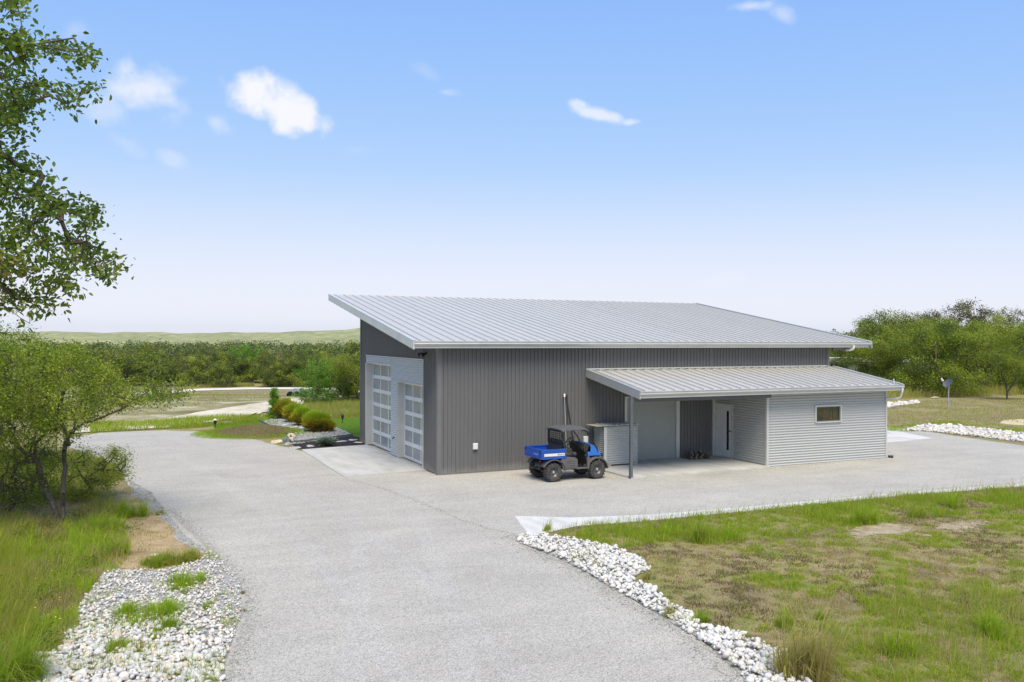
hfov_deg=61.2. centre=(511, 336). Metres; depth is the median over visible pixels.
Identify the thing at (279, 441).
boulder
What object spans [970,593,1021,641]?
grass clump
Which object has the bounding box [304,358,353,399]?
oak tree
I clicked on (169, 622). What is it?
grass clump
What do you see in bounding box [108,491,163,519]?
grass clump
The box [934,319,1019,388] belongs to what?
oak tree
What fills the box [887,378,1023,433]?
field grass
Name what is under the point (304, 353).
oak tree
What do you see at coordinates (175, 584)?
grass clump
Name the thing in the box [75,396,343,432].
dirt track
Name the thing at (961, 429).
river rocks
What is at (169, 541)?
dirt patch
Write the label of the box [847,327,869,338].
oak tree
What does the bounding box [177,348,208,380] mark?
oak tree
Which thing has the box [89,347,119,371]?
oak tree
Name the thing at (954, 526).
bare patch
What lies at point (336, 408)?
meadow grass
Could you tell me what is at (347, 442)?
mulch bed
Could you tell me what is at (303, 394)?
oak tree
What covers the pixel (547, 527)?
grass clump
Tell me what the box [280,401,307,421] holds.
garden shrub
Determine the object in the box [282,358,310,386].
oak tree
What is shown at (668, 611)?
grass clump
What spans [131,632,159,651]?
grass clump
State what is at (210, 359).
oak tree
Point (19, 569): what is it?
verge grass
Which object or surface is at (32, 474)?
oak sapling
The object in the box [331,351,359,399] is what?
oak tree
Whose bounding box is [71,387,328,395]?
road
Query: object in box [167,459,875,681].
loose chippings
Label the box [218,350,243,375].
oak tree
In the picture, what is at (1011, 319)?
oak tree
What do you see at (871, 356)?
oak tree
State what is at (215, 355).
oak tree
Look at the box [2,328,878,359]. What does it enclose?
hills
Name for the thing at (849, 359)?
oak tree
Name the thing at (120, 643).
grass clump
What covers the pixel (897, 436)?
concrete wedge
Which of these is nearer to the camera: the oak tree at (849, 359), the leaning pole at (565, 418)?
the leaning pole at (565, 418)
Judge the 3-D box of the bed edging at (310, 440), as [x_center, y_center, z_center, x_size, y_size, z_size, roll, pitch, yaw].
[-8.626,4.699,39.776,0.153,0.150,3.681,0,0,36]
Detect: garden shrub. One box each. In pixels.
[271,396,296,418]
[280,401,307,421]
[289,405,311,424]
[300,409,333,431]
[315,435,337,445]
[323,419,336,430]
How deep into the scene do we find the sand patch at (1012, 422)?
49.37 m
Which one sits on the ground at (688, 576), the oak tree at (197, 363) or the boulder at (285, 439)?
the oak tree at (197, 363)
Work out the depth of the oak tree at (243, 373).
147.96 m
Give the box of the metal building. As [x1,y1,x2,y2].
[328,294,904,478]
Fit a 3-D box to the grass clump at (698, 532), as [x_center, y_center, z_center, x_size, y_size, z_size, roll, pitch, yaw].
[4.487,4.394,20.373,1.471,0.829,1.768,0,0,-9]
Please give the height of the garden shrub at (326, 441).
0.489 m
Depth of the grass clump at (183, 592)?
16.00 m
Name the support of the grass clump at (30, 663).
on the ground at (688, 576)
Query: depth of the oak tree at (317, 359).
135.25 m
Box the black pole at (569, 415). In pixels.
[565,395,573,440]
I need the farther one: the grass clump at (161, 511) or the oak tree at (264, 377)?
the oak tree at (264, 377)
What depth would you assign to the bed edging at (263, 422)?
46.31 m
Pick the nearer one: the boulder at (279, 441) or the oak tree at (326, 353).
the boulder at (279, 441)
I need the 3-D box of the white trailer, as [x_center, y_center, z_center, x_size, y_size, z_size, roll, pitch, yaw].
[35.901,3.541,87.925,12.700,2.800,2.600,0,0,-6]
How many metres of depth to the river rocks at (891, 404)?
62.49 m
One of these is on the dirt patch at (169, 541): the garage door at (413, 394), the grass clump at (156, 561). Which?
the grass clump at (156, 561)
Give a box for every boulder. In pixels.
[271,439,281,443]
[281,437,290,442]
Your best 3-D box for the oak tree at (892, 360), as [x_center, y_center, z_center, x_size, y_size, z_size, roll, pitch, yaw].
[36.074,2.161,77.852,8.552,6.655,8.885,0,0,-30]
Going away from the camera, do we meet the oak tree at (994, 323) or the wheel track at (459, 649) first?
the wheel track at (459, 649)
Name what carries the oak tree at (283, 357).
on the ground at (688, 576)
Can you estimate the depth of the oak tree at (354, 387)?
62.30 m
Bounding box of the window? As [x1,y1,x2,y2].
[814,404,841,422]
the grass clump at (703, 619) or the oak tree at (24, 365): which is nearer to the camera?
the grass clump at (703, 619)
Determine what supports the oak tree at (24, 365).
on the ground at (688, 576)
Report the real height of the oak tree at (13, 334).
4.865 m
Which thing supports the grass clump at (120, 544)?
on the dirt patch at (169, 541)
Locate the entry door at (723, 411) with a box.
[715,402,732,458]
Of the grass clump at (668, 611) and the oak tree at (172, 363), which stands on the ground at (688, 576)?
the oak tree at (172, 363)
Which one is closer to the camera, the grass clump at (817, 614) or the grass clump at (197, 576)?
the grass clump at (817, 614)
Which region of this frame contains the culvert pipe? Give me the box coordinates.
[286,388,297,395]
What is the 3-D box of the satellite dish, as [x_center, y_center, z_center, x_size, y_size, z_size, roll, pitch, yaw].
[29.641,3.915,58.890,0.709,2.189,0.573,0,0,43]
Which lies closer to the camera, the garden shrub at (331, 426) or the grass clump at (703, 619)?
the grass clump at (703, 619)
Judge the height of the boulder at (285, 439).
0.361 m
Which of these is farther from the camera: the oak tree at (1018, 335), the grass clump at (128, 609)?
the oak tree at (1018, 335)
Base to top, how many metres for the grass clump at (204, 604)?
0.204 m
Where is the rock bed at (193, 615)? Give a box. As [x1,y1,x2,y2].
[42,551,243,681]
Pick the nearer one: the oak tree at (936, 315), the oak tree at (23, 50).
the oak tree at (23, 50)
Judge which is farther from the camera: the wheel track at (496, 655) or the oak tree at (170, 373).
the oak tree at (170, 373)
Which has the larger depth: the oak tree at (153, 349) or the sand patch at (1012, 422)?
the oak tree at (153, 349)
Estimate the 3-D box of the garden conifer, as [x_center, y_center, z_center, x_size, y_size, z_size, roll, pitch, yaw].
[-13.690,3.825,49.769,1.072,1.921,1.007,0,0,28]
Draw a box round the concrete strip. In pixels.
[515,483,1023,533]
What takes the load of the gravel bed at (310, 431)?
on the ground at (688, 576)
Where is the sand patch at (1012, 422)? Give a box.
[1000,419,1023,424]
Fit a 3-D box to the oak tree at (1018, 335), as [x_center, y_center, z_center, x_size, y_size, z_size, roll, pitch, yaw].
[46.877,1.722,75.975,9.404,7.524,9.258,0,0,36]
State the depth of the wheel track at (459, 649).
15.21 m
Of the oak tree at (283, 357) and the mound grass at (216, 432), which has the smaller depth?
the mound grass at (216, 432)
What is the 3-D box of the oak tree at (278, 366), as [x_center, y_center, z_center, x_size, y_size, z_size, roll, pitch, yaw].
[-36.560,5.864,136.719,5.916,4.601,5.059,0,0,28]
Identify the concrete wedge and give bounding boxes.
[887,431,929,441]
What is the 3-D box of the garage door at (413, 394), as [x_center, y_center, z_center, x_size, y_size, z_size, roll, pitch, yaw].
[-3.569,3.258,32.599,0.061,2.965,3.030,0,0,-25]
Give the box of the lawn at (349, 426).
[330,418,359,436]
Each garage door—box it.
[372,363,390,451]
[404,383,422,463]
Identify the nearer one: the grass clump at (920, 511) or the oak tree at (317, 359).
the grass clump at (920, 511)
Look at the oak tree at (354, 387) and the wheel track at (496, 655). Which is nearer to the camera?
the wheel track at (496, 655)
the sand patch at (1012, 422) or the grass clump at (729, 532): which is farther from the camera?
the sand patch at (1012, 422)
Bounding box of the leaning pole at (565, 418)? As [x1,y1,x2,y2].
[564,394,566,448]
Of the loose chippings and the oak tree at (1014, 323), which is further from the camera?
the oak tree at (1014, 323)
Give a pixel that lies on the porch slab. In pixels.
(661, 467)
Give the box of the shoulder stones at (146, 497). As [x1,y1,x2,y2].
[129,481,231,572]
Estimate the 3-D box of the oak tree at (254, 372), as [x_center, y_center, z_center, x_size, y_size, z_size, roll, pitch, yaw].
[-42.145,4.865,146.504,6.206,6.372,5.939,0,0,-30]
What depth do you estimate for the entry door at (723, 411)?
34.25 m
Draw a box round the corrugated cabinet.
[586,422,639,465]
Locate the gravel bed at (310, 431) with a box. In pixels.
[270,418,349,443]
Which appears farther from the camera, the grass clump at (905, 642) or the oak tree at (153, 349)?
the oak tree at (153, 349)
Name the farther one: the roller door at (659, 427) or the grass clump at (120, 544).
the roller door at (659, 427)
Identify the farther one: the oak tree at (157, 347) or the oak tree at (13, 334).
the oak tree at (157, 347)
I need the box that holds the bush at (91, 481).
[53,442,140,502]
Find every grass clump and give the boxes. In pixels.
[0,603,140,681]
[83,507,132,533]
[92,633,139,653]
[98,530,136,555]
[106,588,202,625]
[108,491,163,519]
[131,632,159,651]
[138,551,173,568]
[142,660,180,679]
[144,543,203,567]
[145,606,214,640]
[154,565,211,587]
[155,506,164,515]
[168,578,192,591]
[178,584,189,594]
[199,598,217,610]
[542,519,552,532]
[641,567,657,580]
[660,520,679,535]
[661,594,683,617]
[683,508,727,543]
[690,606,714,622]
[719,520,748,540]
[733,589,940,681]
[772,604,803,628]
[808,599,832,620]
[841,615,953,659]
[842,499,889,525]
[902,498,929,518]
[933,487,969,508]
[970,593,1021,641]
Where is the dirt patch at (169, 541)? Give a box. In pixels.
[102,490,202,569]
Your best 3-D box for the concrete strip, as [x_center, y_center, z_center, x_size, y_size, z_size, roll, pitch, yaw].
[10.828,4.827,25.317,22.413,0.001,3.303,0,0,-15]
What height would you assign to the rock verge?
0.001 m
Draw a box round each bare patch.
[847,522,931,538]
[927,520,990,533]
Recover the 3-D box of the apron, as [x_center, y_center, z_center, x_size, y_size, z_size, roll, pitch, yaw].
[-6.035,4.800,33.642,3.047,0.130,8.050,0,0,-25]
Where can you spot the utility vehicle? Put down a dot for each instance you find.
(552, 459)
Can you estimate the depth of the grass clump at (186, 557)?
18.19 m
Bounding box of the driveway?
[61,427,1022,681]
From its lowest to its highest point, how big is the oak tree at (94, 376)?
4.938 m
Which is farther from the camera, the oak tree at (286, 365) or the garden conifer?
the oak tree at (286, 365)
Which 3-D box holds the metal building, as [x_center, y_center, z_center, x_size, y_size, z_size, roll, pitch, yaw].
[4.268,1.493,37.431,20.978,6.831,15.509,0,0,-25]
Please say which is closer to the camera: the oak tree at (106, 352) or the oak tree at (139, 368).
the oak tree at (139, 368)
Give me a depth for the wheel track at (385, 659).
17.79 m
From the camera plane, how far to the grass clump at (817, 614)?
14.70 m
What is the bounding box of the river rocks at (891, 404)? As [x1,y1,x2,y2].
[887,400,919,407]
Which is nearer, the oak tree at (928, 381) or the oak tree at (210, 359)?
the oak tree at (928, 381)
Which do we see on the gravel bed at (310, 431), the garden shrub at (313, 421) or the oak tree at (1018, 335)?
the garden shrub at (313, 421)
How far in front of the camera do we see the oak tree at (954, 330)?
94.58 m
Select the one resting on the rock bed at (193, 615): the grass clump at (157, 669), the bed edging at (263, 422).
the grass clump at (157, 669)
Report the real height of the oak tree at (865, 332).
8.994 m
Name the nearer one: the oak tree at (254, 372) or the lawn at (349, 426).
the lawn at (349, 426)
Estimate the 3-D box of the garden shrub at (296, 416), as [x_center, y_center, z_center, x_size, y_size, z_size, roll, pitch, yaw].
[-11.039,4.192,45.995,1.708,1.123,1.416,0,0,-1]
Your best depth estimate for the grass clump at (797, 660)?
12.05 m
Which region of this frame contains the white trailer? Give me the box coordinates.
[830,357,925,372]
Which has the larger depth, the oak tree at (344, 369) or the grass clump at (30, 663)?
the oak tree at (344, 369)
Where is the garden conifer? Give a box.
[265,387,281,418]
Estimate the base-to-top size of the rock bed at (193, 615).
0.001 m
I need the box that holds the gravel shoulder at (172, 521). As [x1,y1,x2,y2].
[128,480,235,570]
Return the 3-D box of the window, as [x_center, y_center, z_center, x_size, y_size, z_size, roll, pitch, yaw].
[12.157,2.971,33.308,1.360,0.680,0.140,0,0,-25]
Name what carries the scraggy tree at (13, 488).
on the ground at (688, 576)
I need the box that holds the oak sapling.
[0,435,76,502]
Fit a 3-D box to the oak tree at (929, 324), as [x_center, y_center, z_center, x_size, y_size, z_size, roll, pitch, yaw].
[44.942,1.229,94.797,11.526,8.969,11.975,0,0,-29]
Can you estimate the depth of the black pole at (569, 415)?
31.68 m
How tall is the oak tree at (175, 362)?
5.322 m
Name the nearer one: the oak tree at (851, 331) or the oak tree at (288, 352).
the oak tree at (851, 331)
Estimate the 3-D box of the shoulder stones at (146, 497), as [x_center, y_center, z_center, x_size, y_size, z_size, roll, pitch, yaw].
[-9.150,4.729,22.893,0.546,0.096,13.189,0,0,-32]
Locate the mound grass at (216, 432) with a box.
[190,424,313,439]
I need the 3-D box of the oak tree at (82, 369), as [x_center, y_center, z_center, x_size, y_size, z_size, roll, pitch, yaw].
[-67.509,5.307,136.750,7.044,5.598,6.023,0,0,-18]
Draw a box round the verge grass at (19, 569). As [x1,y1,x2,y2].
[0,447,244,681]
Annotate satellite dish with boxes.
[941,378,952,408]
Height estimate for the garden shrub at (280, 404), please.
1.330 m
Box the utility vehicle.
[525,425,608,481]
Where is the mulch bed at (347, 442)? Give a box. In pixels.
[293,436,364,448]
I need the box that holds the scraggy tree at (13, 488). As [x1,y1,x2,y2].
[0,384,79,522]
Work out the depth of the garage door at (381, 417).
36.80 m
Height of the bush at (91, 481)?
2.214 m
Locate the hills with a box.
[0,328,359,352]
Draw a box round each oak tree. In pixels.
[0,0,135,332]
[0,317,82,435]
[0,334,198,524]
[7,353,38,382]
[64,355,101,384]
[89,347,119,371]
[93,352,113,381]
[102,352,143,385]
[120,361,154,384]
[129,342,167,384]
[139,352,178,385]
[144,344,162,354]
[153,357,185,380]
[162,353,189,384]
[164,351,181,372]
[175,354,217,385]
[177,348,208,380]
[203,354,227,380]
[204,349,241,381]
[206,358,242,386]
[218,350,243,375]
[225,343,263,379]
[231,360,255,382]
[242,348,272,377]
[247,353,279,378]
[252,354,283,386]
[257,350,286,361]
[265,360,296,386]
[268,354,290,374]
[271,359,298,382]
[281,349,304,357]
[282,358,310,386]
[287,348,315,365]
[290,362,336,402]
[298,355,337,385]
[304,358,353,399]
[305,349,334,361]
[323,351,359,400]
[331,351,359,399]
[333,339,359,400]
[830,329,887,375]
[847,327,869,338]
[848,335,908,378]
[851,308,944,367]
[863,324,972,382]
[873,308,995,371]
[878,317,998,396]
[889,310,931,330]
[913,307,962,322]
[926,317,993,370]
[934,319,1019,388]
[938,297,1004,353]
[945,314,1022,374]
[968,312,1023,377]
[971,305,1023,329]
[971,343,1023,399]
[987,320,1023,392]
[998,312,1022,355]
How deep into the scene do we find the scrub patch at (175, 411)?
57.62 m
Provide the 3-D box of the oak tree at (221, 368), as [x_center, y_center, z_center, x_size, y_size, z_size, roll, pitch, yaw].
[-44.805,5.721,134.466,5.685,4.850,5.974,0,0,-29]
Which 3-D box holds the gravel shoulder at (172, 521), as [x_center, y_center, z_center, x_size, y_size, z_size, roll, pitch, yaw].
[-9.221,4.743,22.900,0.665,0.001,13.363,0,0,-31]
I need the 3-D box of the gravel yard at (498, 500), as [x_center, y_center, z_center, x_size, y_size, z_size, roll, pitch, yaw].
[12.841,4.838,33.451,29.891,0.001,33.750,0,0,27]
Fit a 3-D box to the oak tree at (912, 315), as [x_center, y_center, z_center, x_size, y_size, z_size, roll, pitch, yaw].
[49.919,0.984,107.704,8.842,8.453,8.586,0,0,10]
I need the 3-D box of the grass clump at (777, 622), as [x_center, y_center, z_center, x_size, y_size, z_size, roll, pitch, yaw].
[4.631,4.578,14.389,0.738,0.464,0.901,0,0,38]
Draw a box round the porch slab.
[605,456,770,478]
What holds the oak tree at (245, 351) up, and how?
on the ground at (688, 576)
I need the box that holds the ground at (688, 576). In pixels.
[0,352,1023,681]
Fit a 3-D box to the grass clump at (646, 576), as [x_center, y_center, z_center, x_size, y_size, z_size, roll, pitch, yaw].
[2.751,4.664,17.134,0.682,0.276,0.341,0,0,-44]
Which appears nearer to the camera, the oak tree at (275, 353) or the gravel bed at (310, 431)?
the gravel bed at (310, 431)
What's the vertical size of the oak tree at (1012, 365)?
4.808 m
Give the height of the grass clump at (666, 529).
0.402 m
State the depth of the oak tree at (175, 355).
153.15 m
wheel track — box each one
[137,443,412,681]
[176,440,532,681]
[335,511,373,681]
[403,509,481,681]
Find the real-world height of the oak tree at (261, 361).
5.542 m
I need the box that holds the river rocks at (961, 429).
[903,423,1023,442]
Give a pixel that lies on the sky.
(824, 165)
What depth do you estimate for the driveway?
16.52 m
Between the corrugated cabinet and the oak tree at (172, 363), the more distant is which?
the oak tree at (172, 363)
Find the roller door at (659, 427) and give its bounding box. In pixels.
[625,397,679,459]
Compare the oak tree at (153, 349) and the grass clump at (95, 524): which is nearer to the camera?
the grass clump at (95, 524)
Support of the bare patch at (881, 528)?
on the ground at (688, 576)
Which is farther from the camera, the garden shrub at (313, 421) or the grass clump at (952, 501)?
the garden shrub at (313, 421)
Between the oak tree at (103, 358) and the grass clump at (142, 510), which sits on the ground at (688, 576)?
the oak tree at (103, 358)
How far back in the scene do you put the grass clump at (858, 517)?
22.16 m
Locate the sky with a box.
[0,0,1023,333]
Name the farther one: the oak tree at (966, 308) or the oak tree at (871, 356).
the oak tree at (966, 308)
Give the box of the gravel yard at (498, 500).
[349,428,1023,533]
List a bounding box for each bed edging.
[253,416,291,436]
[291,434,352,442]
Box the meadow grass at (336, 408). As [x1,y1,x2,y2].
[89,382,359,433]
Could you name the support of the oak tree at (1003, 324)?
on the ground at (688, 576)
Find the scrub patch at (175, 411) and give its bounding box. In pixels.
[106,393,309,421]
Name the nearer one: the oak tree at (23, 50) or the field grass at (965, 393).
the oak tree at (23, 50)
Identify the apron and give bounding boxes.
[301,445,425,476]

